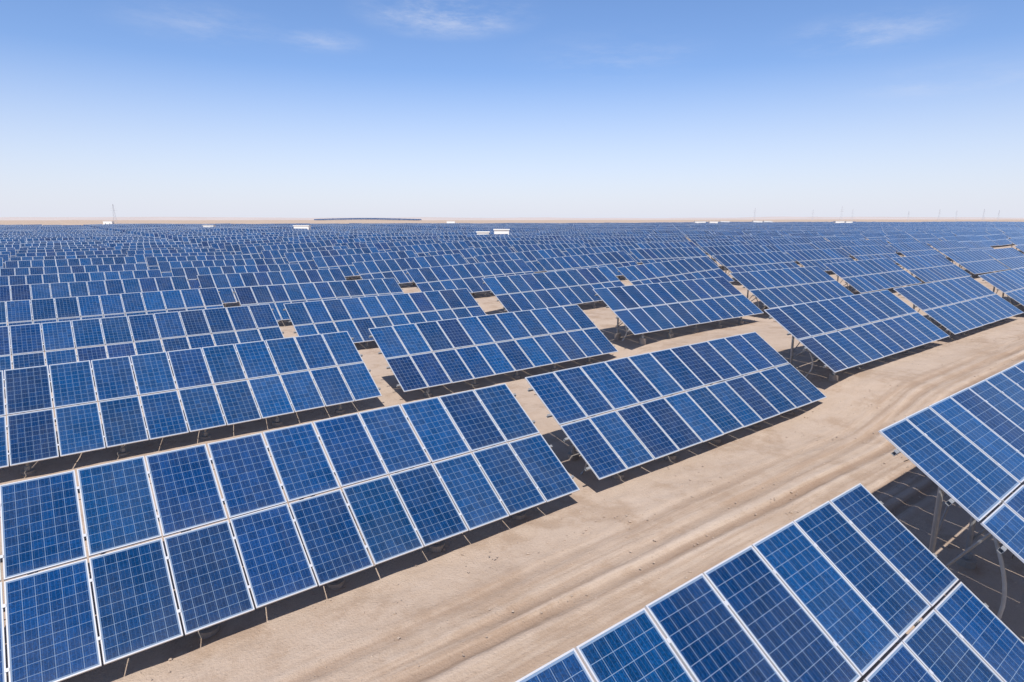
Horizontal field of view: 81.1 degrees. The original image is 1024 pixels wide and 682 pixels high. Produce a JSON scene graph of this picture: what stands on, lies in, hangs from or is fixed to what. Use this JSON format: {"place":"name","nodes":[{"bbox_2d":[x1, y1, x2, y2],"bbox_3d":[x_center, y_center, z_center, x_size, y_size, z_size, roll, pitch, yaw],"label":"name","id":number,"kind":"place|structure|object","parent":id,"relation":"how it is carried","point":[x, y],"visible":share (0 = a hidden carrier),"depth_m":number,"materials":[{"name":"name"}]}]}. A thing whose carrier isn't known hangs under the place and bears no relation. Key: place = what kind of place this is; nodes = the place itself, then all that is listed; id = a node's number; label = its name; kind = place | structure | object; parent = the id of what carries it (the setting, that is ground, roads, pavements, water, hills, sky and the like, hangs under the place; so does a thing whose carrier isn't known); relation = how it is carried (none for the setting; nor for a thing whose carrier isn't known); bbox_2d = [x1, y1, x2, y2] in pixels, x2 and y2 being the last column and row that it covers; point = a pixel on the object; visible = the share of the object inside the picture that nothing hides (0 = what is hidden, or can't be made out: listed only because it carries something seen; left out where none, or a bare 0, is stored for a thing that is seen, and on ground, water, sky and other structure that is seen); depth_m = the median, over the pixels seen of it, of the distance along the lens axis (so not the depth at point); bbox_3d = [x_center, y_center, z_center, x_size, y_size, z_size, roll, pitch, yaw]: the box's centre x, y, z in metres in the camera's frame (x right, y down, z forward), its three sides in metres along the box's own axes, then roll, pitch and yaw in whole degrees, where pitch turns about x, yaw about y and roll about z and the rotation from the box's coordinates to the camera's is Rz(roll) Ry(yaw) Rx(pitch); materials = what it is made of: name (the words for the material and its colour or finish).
{"place":"outdoors","nodes":[
{"label":"outdoors","id":0,"kind":"place"},
{"bbox_2d":[0,219,1023,681],"bbox_3d":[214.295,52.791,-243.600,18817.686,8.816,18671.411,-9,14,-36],"label":"desert ground","id":1,"kind":"structure","parent":0,"point":[504,641],"depth_m":12.86,"materials":[{"name":"sand"}]},
{"bbox_2d":[0,258,3,267],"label":"solar panel array","id":2,"kind":"object","parent":1,"relation":"on","point":[1,262],"visible":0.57,"depth_m":65.72,"materials":[{"name":"blue glass"}]},
{"bbox_2d":[0,254,9,267],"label":"solar panel array","id":3,"kind":"object","parent":1,"relation":"on","point":[4,257],"visible":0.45,"depth_m":73.12,"materials":[{"name":"blue glass"}]},
{"bbox_2d":[0,251,11,260],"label":"solar panel array","id":4,"kind":"object","parent":1,"relation":"on","point":[5,252],"visible":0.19,"depth_m":80.53,"materials":[{"name":"blue glass"}]},
{"bbox_2d":[0,249,15,256],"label":"solar panel array","id":5,"kind":"object","parent":1,"relation":"on","point":[13,252],"visible":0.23,"depth_m":87.72,"materials":[{"name":"blue glass"}]},
{"bbox_2d":[18,246,108,250],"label":"solar panel array","id":6,"kind":"object","parent":1,"relation":"on","point":[54,248],"visible":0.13,"depth_m":91.51,"materials":[{"name":"blue glass"}]},
{"bbox_2d":[17,247,114,255],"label":"solar panel array","id":7,"kind":"object","parent":1,"relation":"on","point":[58,250],"visible":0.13,"depth_m":84.23,"materials":[{"name":"blue glass"}]},
{"bbox_2d":[15,250,120,258],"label":"solar panel array","id":8,"kind":"object","parent":1,"relation":"on","point":[97,252],"visible":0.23,"depth_m":77.14,"materials":[{"name":"blue glass"}]},
{"bbox_2d":[9,254,127,267],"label":"solar panel array","id":9,"kind":"object","parent":1,"relation":"on","point":[30,258],"visible":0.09,"depth_m":69.27,"materials":[{"name":"blue glass"}]},
{"bbox_2d":[5,256,136,272],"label":"solar panel array","id":10,"kind":"object","parent":1,"relation":"on","point":[71,262],"visible":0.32,"depth_m":62.06,"materials":[{"name":"blue glass"}]},
{"bbox_2d":[0,263,148,283],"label":"solar panel array","id":11,"kind":"object","parent":1,"relation":"on","point":[8,272],"visible":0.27,"depth_m":54.66,"materials":[{"name":"blue glass"}]},
{"bbox_2d":[0,269,161,300],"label":"solar panel array","id":12,"kind":"object","parent":1,"relation":"on","point":[47,278],"visible":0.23,"depth_m":47.33,"materials":[{"name":"blue glass"}]},
{"bbox_2d":[0,276,190,318],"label":"solar panel array","id":13,"kind":"object","parent":1,"relation":"on","point":[39,291],"visible":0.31,"depth_m":40.13,"materials":[{"name":"blue glass"}]},
{"bbox_2d":[103,221,113,223],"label":"walls","id":14,"kind":"structure","parent":1,"relation":"on","point":[108,222],"depth_m":547.63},
{"bbox_2d":[0,287,230,345],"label":"solar panel array","id":15,"kind":"object","parent":1,"relation":"on","point":[43,310],"visible":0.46,"depth_m":32.84,"materials":[{"name":"blue glass"}]},
{"bbox_2d":[0,304,283,387],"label":"solar panel array","id":16,"kind":"object","parent":1,"relation":"on","point":[27,344],"visible":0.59,"depth_m":25.51,"materials":[{"name":"blue glass"}]},
{"bbox_2d":[114,244,191,253],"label":"solar panel array","id":17,"kind":"object","parent":1,"relation":"on","point":[155,246],"visible":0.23,"depth_m":98.73,"materials":[{"name":"blue glass"}]},
{"bbox_2d":[121,247,202,255],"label":"solar panel array","id":18,"kind":"object","parent":1,"relation":"on","point":[123,251],"visible":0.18,"depth_m":90.71,"materials":[{"name":"blue glass"}]},
{"bbox_2d":[126,248,215,257],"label":"solar panel array","id":19,"kind":"object","parent":1,"relation":"on","point":[130,252],"visible":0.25,"depth_m":83.80,"materials":[{"name":"blue glass"}]},
{"bbox_2d":[134,251,231,269],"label":"solar panel array","id":20,"kind":"object","parent":1,"relation":"on","point":[140,258],"visible":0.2,"depth_m":75.99,"materials":[{"name":"blue glass"}]},
{"bbox_2d":[0,331,381,475],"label":"solar panel array","id":21,"kind":"object","parent":1,"relation":"on","point":[32,437],"visible":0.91,"depth_m":17.97,"materials":[{"name":"blue glass"}]},
{"bbox_2d":[145,254,251,269],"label":"solar panel array","id":22,"kind":"object","parent":1,"relation":"on","point":[152,263],"visible":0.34,"depth_m":68.63,"materials":[{"name":"blue glass"}]},
{"bbox_2d":[157,258,274,280],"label":"solar panel array","id":23,"kind":"object","parent":1,"relation":"on","point":[164,268],"visible":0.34,"depth_m":61.40,"materials":[{"name":"blue glass"}]},
{"bbox_2d":[170,264,301,291],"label":"solar panel array","id":24,"kind":"object","parent":1,"relation":"on","point":[191,273],"visible":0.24,"depth_m":53.77,"materials":[{"name":"blue glass"}]},
{"bbox_2d":[210,239,281,252],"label":"solar panel array","id":25,"kind":"object","parent":1,"relation":"on","point":[217,246],"visible":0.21,"depth_m":97.19,"materials":[{"name":"blue glass"}]},
{"bbox_2d":[224,241,300,254],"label":"solar panel array","id":26,"kind":"object","parent":1,"relation":"on","point":[232,248],"visible":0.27,"depth_m":89.61,"materials":[{"name":"blue glass"}]},
{"bbox_2d":[196,268,347,306],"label":"solar panel array","id":27,"kind":"object","parent":1,"relation":"on","point":[220,283],"visible":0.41,"depth_m":46.58,"materials":[{"name":"blue glass"}]},
{"bbox_2d":[239,242,321,263],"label":"solar panel array","id":28,"kind":"object","parent":1,"relation":"on","point":[254,252],"visible":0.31,"depth_m":82.68,"materials":[{"name":"blue glass"}]},
{"bbox_2d":[0,383,579,681],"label":"solar panel array","id":29,"kind":"object","parent":1,"relation":"on","point":[51,632],"visible":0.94,"depth_m":10.37,"materials":[{"name":"blue glass"}]},
{"bbox_2d":[294,226,310,229],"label":"walls","id":30,"kind":"structure","parent":1,"relation":"on","point":[305,227],"depth_m":206.92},
{"bbox_2d":[261,246,347,263],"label":"solar panel array","id":31,"kind":"object","parent":1,"relation":"on","point":[278,256],"visible":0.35,"depth_m":74.75,"materials":[{"name":"blue glass"}]},
{"bbox_2d":[233,278,403,321],"bbox_3d":[-12.164,-1.968,39.923,11.200,3.687,2.855,-9,14,-36],"label":"solar panel array","id":32,"kind":"object","parent":1,"relation":"on","point":[281,295],"visible":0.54,"depth_m":39.51,"materials":[{"name":"blue glass"}]},
{"bbox_2d":[293,236,353,242],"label":"solar panel array","id":33,"kind":"object","parent":1,"relation":"on","point":[306,240],"visible":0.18,"depth_m":105.77,"materials":[{"name":"blue glass"}]},
{"bbox_2d":[284,247,378,269],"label":"solar panel array","id":34,"kind":"object","parent":1,"relation":"on","point":[307,263],"visible":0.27,"depth_m":67.58,"materials":[{"name":"blue glass"}]},
{"bbox_2d":[311,237,376,247],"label":"solar panel array","id":35,"kind":"object","parent":1,"relation":"on","point":[326,243],"visible":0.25,"depth_m":98.33,"materials":[{"name":"blue glass"}]},
{"bbox_2d":[312,250,416,279],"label":"solar panel array","id":36,"kind":"object","parent":1,"relation":"on","point":[344,264],"visible":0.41,"depth_m":60.23,"materials":[{"name":"blue glass"}]},
{"bbox_2d":[334,239,401,248],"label":"solar panel array","id":37,"kind":"object","parent":1,"relation":"on","point":[353,245],"visible":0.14,"depth_m":90.34,"materials":[{"name":"blue glass"}]},
{"bbox_2d":[283,288,485,352],"bbox_3d":[-6.298,-0.536,32.690,11.200,3.687,2.855,-9,14,-36],"label":"solar panel array","id":38,"kind":"object","parent":1,"relation":"on","point":[351,316],"visible":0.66,"depth_m":32.12,"materials":[{"name":"blue glass"}]},
{"bbox_2d":[359,240,432,251],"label":"solar panel array","id":39,"kind":"object","parent":1,"relation":"on","point":[383,247],"visible":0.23,"depth_m":83.33,"materials":[{"name":"blue glass"}]},
{"bbox_2d":[380,236,437,240],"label":"solar panel array","id":40,"kind":"object","parent":1,"relation":"on","point":[409,237],"visible":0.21,"depth_m":105.80,"materials":[{"name":"blue glass"}]},
{"bbox_2d":[352,253,467,287],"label":"solar panel array","id":41,"kind":"object","parent":1,"relation":"on","point":[393,268],"visible":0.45,"depth_m":53.07,"materials":[{"name":"blue glass"}]},
{"bbox_2d":[389,241,469,256],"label":"solar panel array","id":42,"kind":"object","parent":1,"relation":"on","point":[422,250],"visible":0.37,"depth_m":76.37,"materials":[{"name":"blue glass"}]},
{"bbox_2d":[405,239,463,243],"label":"solar panel array","id":43,"kind":"object","parent":1,"relation":"on","point":[433,241],"visible":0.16,"depth_m":98.35,"materials":[{"name":"blue glass"}]},
{"bbox_2d":[438,235,488,239],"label":"solar panel array","id":44,"kind":"object","parent":1,"relation":"on","point":[453,237],"visible":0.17,"depth_m":111.72,"materials":[{"name":"blue glass"}]},
{"bbox_2d":[435,240,495,248],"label":"solar panel array","id":45,"kind":"object","parent":1,"relation":"on","point":[468,243],"visible":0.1,"depth_m":90.64,"materials":[{"name":"blue glass"}]},
{"bbox_2d":[406,259,533,299],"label":"solar panel array","id":46,"kind":"object","parent":1,"relation":"on","point":[463,276],"visible":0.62,"depth_m":45.99,"materials":[{"name":"blue glass"}]},
{"bbox_2d":[428,246,512,263],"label":"solar panel array","id":47,"kind":"object","parent":1,"relation":"on","point":[468,255],"visible":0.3,"depth_m":69.19,"materials":[{"name":"blue glass"}]},
{"bbox_2d":[466,236,518,240],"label":"solar panel array","id":48,"kind":"object","parent":1,"relation":"on","point":[496,238],"visible":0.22,"depth_m":104.84,"materials":[{"name":"blue glass"}]},
{"bbox_2d":[368,305,617,396],"bbox_3d":[-0.305,0.880,25.566,11.200,3.687,2.853,-9,14,-36],"label":"solar panel array","id":49,"kind":"object","parent":1,"relation":"on","point":[502,352],"visible":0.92,"depth_m":24.73,"materials":[{"name":"blue glass"}]},
{"bbox_2d":[494,230,508,234],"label":"walls","id":50,"kind":"structure","parent":1,"relation":"on","point":[501,231],"depth_m":137.76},
{"bbox_2d":[470,240,536,251],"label":"solar panel array","id":51,"kind":"object","parent":1,"relation":"on","point":[482,244],"visible":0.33,"depth_m":83.03,"materials":[{"name":"blue glass"}]},
{"bbox_2d":[0,218,1023,253],"bbox_3d":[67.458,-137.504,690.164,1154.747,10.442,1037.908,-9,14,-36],"label":"distant solar panel rows","id":52,"kind":"object","parent":1,"relation":"on","point":[17,237],"visible":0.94,"depth_m":168.04,"materials":[{"name":"blue glass"}]},
{"bbox_2d":[474,248,563,272],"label":"solar panel array","id":53,"kind":"object","parent":1,"relation":"on","point":[529,258],"visible":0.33,"depth_m":61.59,"materials":[{"name":"blue glass"}]},
{"bbox_2d":[500,237,553,243],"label":"solar panel array","id":54,"kind":"object","parent":1,"relation":"on","point":[534,239],"visible":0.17,"depth_m":98.20,"materials":[{"name":"blue glass"}]},
{"bbox_2d":[522,235,568,239],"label":"solar panel array","id":55,"kind":"object","parent":1,"relation":"on","point":[559,236],"visible":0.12,"depth_m":113.17,"materials":[{"name":"blue glass"}]},
{"bbox_2d":[512,243,580,255],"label":"solar panel array","id":56,"kind":"object","parent":1,"relation":"on","point":[530,247],"visible":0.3,"depth_m":75.96,"materials":[{"name":"blue glass"}]},
{"bbox_2d":[482,266,624,312],"bbox_3d":[3.370,-2.658,39.749,11.200,3.685,2.851,-10,15,-36],"label":"solar panel array","id":57,"kind":"object","parent":1,"relation":"on","point":[514,293],"visible":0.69,"depth_m":38.90,"materials":[{"name":"blue glass"}]},
{"bbox_2d":[104,324,1022,680],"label":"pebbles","id":58,"kind":"object","parent":1,"relation":"on","point":[624,522],"visible":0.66,"depth_m":12.46,"materials":[{"name":"stone"}]},
{"bbox_2d":[537,240,593,246],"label":"solar panel array","id":59,"kind":"object","parent":1,"relation":"on","point":[580,242],"visible":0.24,"depth_m":90.46,"materials":[{"name":"blue glass"}]},
{"bbox_2d":[557,237,601,242],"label":"solar panel array","id":60,"kind":"object","parent":1,"relation":"on","point":[593,239],"visible":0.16,"depth_m":105.44,"materials":[{"name":"blue glass"}]},
{"bbox_2d":[536,251,637,277],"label":"solar panel array","id":61,"kind":"object","parent":1,"relation":"on","point":[611,261],"visible":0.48,"depth_m":54.46,"materials":[{"name":"blue glass"}]},
{"bbox_2d":[564,245,640,265],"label":"solar panel array","id":62,"kind":"object","parent":1,"relation":"on","point":[587,250],"visible":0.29,"depth_m":68.86,"materials":[{"name":"blue glass"}]},
{"bbox_2d":[583,241,640,248],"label":"solar panel array","id":63,"kind":"object","parent":1,"relation":"on","point":[633,244],"visible":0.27,"depth_m":83.36,"materials":[{"name":"blue glass"}]},
{"bbox_2d":[596,237,645,242],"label":"solar panel array","id":64,"kind":"object","parent":1,"relation":"on","point":[628,239],"visible":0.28,"depth_m":97.61,"materials":[{"name":"blue glass"}]},
{"bbox_2d":[604,236,647,241],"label":"solar panel array","id":65,"kind":"object","parent":1,"relation":"on","point":[643,237],"visible":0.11,"depth_m":112.13,"materials":[{"name":"blue glass"}]},
{"bbox_2d":[641,240,689,242],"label":"solar panel array","id":66,"kind":"object","parent":1,"relation":"on","point":[667,241],"visible":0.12,"depth_m":90.63,"materials":[{"name":"blue glass"}]},
{"bbox_2d":[644,237,688,241],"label":"solar panel array","id":67,"kind":"object","parent":1,"relation":"on","point":[665,239],"visible":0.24,"depth_m":104.39,"materials":[{"name":"blue glass"}]},
{"bbox_2d":[636,242,708,256],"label":"solar panel array","id":68,"kind":"object","parent":1,"relation":"on","point":[664,245],"visible":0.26,"depth_m":75.68,"materials":[{"name":"blue glass"}]},
{"bbox_2d":[629,247,718,265],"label":"solar panel array","id":69,"kind":"object","parent":1,"relation":"on","point":[647,256],"visible":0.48,"depth_m":60.81,"materials":[{"name":"blue glass"}]},
{"bbox_2d":[616,256,733,284],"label":"solar panel array","id":70,"kind":"object","parent":1,"relation":"on","point":[692,268],"visible":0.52,"depth_m":46.84,"materials":[{"name":"blue glass"}]},
{"bbox_2d":[525,332,826,479],"bbox_3d":[5.566,2.326,18.389,11.200,3.687,2.855,-9,14,-36],"label":"solar panel array","id":71,"kind":"object","parent":1,"relation":"on","point":[606,444],"visible":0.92,"depth_m":17.28,"materials":[{"name":"blue glass"}]},
{"bbox_2d":[593,277,762,344],"bbox_3d":[9.233,-1.216,32.233,11.200,3.685,2.851,-9,14,-36],"label":"solar panel array","id":72,"kind":"object","parent":1,"relation":"on","point":[705,304],"visible":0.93,"depth_m":31.45,"materials":[{"name":"blue glass"}]},
{"bbox_2d":[691,239,732,254],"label":"solar panel array","id":73,"kind":"object","parent":1,"relation":"on","point":[707,240],"visible":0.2,"depth_m":96.25,"materials":[{"name":"blue glass"}]},
{"bbox_2d":[696,241,745,260],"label":"solar panel array","id":74,"kind":"object","parent":1,"relation":"on","point":[709,244],"visible":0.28,"depth_m":82.58,"materials":[{"name":"blue glass"}]},
{"bbox_2d":[701,244,765,269],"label":"solar panel array","id":75,"kind":"object","parent":1,"relation":"on","point":[711,251],"visible":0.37,"depth_m":67.81,"materials":[{"name":"blue glass"}]},
{"bbox_2d":[735,236,772,243],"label":"solar panel array","id":76,"kind":"object","parent":1,"relation":"on","point":[741,238],"visible":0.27,"depth_m":103.44,"materials":[{"name":"blue glass"}]},
{"bbox_2d":[713,251,799,284],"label":"solar panel array","id":77,"kind":"object","parent":1,"relation":"on","point":[746,262],"visible":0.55,"depth_m":53.52,"materials":[{"name":"blue glass"}]},
{"bbox_2d":[745,238,791,251],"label":"solar panel array","id":78,"kind":"object","parent":1,"relation":"on","point":[779,241],"visible":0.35,"depth_m":89.65,"materials":[{"name":"blue glass"}]},
{"bbox_2d":[515,483,1023,681],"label":"solar panel array","id":79,"kind":"object","parent":1,"relation":"on","point":[855,583],"visible":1,"depth_m":7.05,"materials":[{"name":"blue glass"}]},
{"bbox_2d":[760,244,812,263],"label":"solar panel array","id":80,"kind":"object","parent":1,"relation":"on","point":[781,248],"visible":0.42,"depth_m":74.60,"materials":[{"name":"blue glass"}]},
{"bbox_2d":[729,266,853,316],"bbox_3d":[18.648,-2.796,39.486,11.200,3.687,2.853,-8,14,-36],"label":"solar panel array","id":81,"kind":"object","parent":1,"relation":"on","point":[801,284],"visible":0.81,"depth_m":38.82,"materials":[{"name":"blue glass"}]},
{"bbox_2d":[788,237,826,248],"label":"solar panel array","id":82,"kind":"object","parent":1,"relation":"on","point":[804,240],"visible":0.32,"depth_m":95.56,"materials":[{"name":"blue glass"}]},
{"bbox_2d":[785,248,854,273],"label":"solar panel array","id":83,"kind":"object","parent":1,"relation":"on","point":[819,258],"visible":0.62,"depth_m":60.21,"materials":[{"name":"blue glass"}]},
{"bbox_2d":[810,240,855,258],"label":"solar panel array","id":84,"kind":"object","parent":1,"relation":"on","point":[829,244],"visible":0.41,"depth_m":81.80,"materials":[{"name":"blue glass"}]},
{"bbox_2d":[764,290,948,381],"bbox_3d":[14.784,0.175,25.222,11.200,3.687,2.853,-9,14,-36],"label":"solar panel array","id":85,"kind":"object","parent":1,"relation":"on","point":[843,347],"visible":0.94,"depth_m":24.30,"materials":[{"name":"blue glass"}]},
{"bbox_2d":[841,245,899,264],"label":"solar panel array","id":86,"kind":"object","parent":1,"relation":"on","point":[867,252],"visible":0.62,"depth_m":67.38,"materials":[{"name":"blue glass"}]},
{"bbox_2d":[823,258,921,293],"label":"solar panel array","id":87,"kind":"object","parent":1,"relation":"on","point":[891,274],"visible":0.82,"depth_m":45.89,"materials":[{"name":"blue glass"}]},
{"bbox_2d":[850,239,898,252],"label":"solar panel array","id":88,"kind":"object","parent":1,"relation":"on","point":[870,242],"visible":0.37,"depth_m":89.77,"materials":[{"name":"blue glass"}]},
{"bbox_2d":[889,242,945,264],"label":"solar panel array","id":89,"kind":"object","parent":1,"relation":"on","point":[914,249],"visible":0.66,"depth_m":74.55,"materials":[{"name":"blue glass"}]},
{"bbox_2d":[891,254,971,285],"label":"solar panel array","id":90,"kind":"object","parent":1,"relation":"on","point":[937,267],"visible":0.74,"depth_m":52.93,"materials":[{"name":"blue glass"}]},
{"bbox_2d":[926,240,970,260],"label":"solar panel array","id":91,"kind":"object","parent":1,"relation":"on","point":[942,247],"visible":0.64,"depth_m":81.48,"materials":[{"name":"blue glass"}]},
{"bbox_2d":[878,360,1023,618],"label":"solar panel array","id":92,"kind":"object","parent":1,"relation":"on","point":[964,449],"visible":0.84,"depth_m":9.77,"materials":[{"name":"blue glass"}]},
{"bbox_2d":[893,276,1023,339],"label":"solar panel array","id":93,"kind":"object","parent":1,"relation":"on","point":[979,308],"visible":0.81,"depth_m":31.41,"materials":[{"name":"blue glass"}]},
{"bbox_2d":[943,250,1008,277],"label":"solar panel array","id":94,"kind":"object","parent":1,"relation":"on","point":[978,262],"visible":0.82,"depth_m":59.88,"materials":[{"name":"blue glass"}]},
{"bbox_2d":[959,241,993,253],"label":"solar panel array","id":95,"kind":"object","parent":1,"relation":"on","point":[977,245],"visible":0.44,"depth_m":88.91,"materials":[{"name":"blue glass"}]},
{"bbox_2d":[978,267,1023,315],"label":"solar panel array","id":96,"kind":"object","parent":1,"relation":"on","point":[1008,281],"visible":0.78,"depth_m":37.46,"materials":[{"name":"blue glass"}]},
{"bbox_2d":[982,247,1023,269],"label":"solar panel array","id":97,"kind":"object","parent":1,"relation":"on","point":[1005,257],"visible":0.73,"depth_m":66.42,"materials":[{"name":"blue glass"}]},
{"bbox_2d":[1014,245,1023,252],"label":"solar panel array","id":98,"kind":"object","parent":1,"relation":"on","point":[1021,248],"visible":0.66,"depth_m":72.15,"materials":[{"name":"blue glass"}]},
{"bbox_2d":[0,217,1023,219],"bbox_3d":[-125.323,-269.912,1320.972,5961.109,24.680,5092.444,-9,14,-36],"label":"distant hills","id":99,"kind":"structure","parent":0,"point":[436,218],"depth_m":2771.40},
{"bbox_2d":[0,0,1023,217],"label":"sky","id":100,"kind":"structure","parent":0,"point":[142,108],"materials":[{"name":"blue"}]}
]}

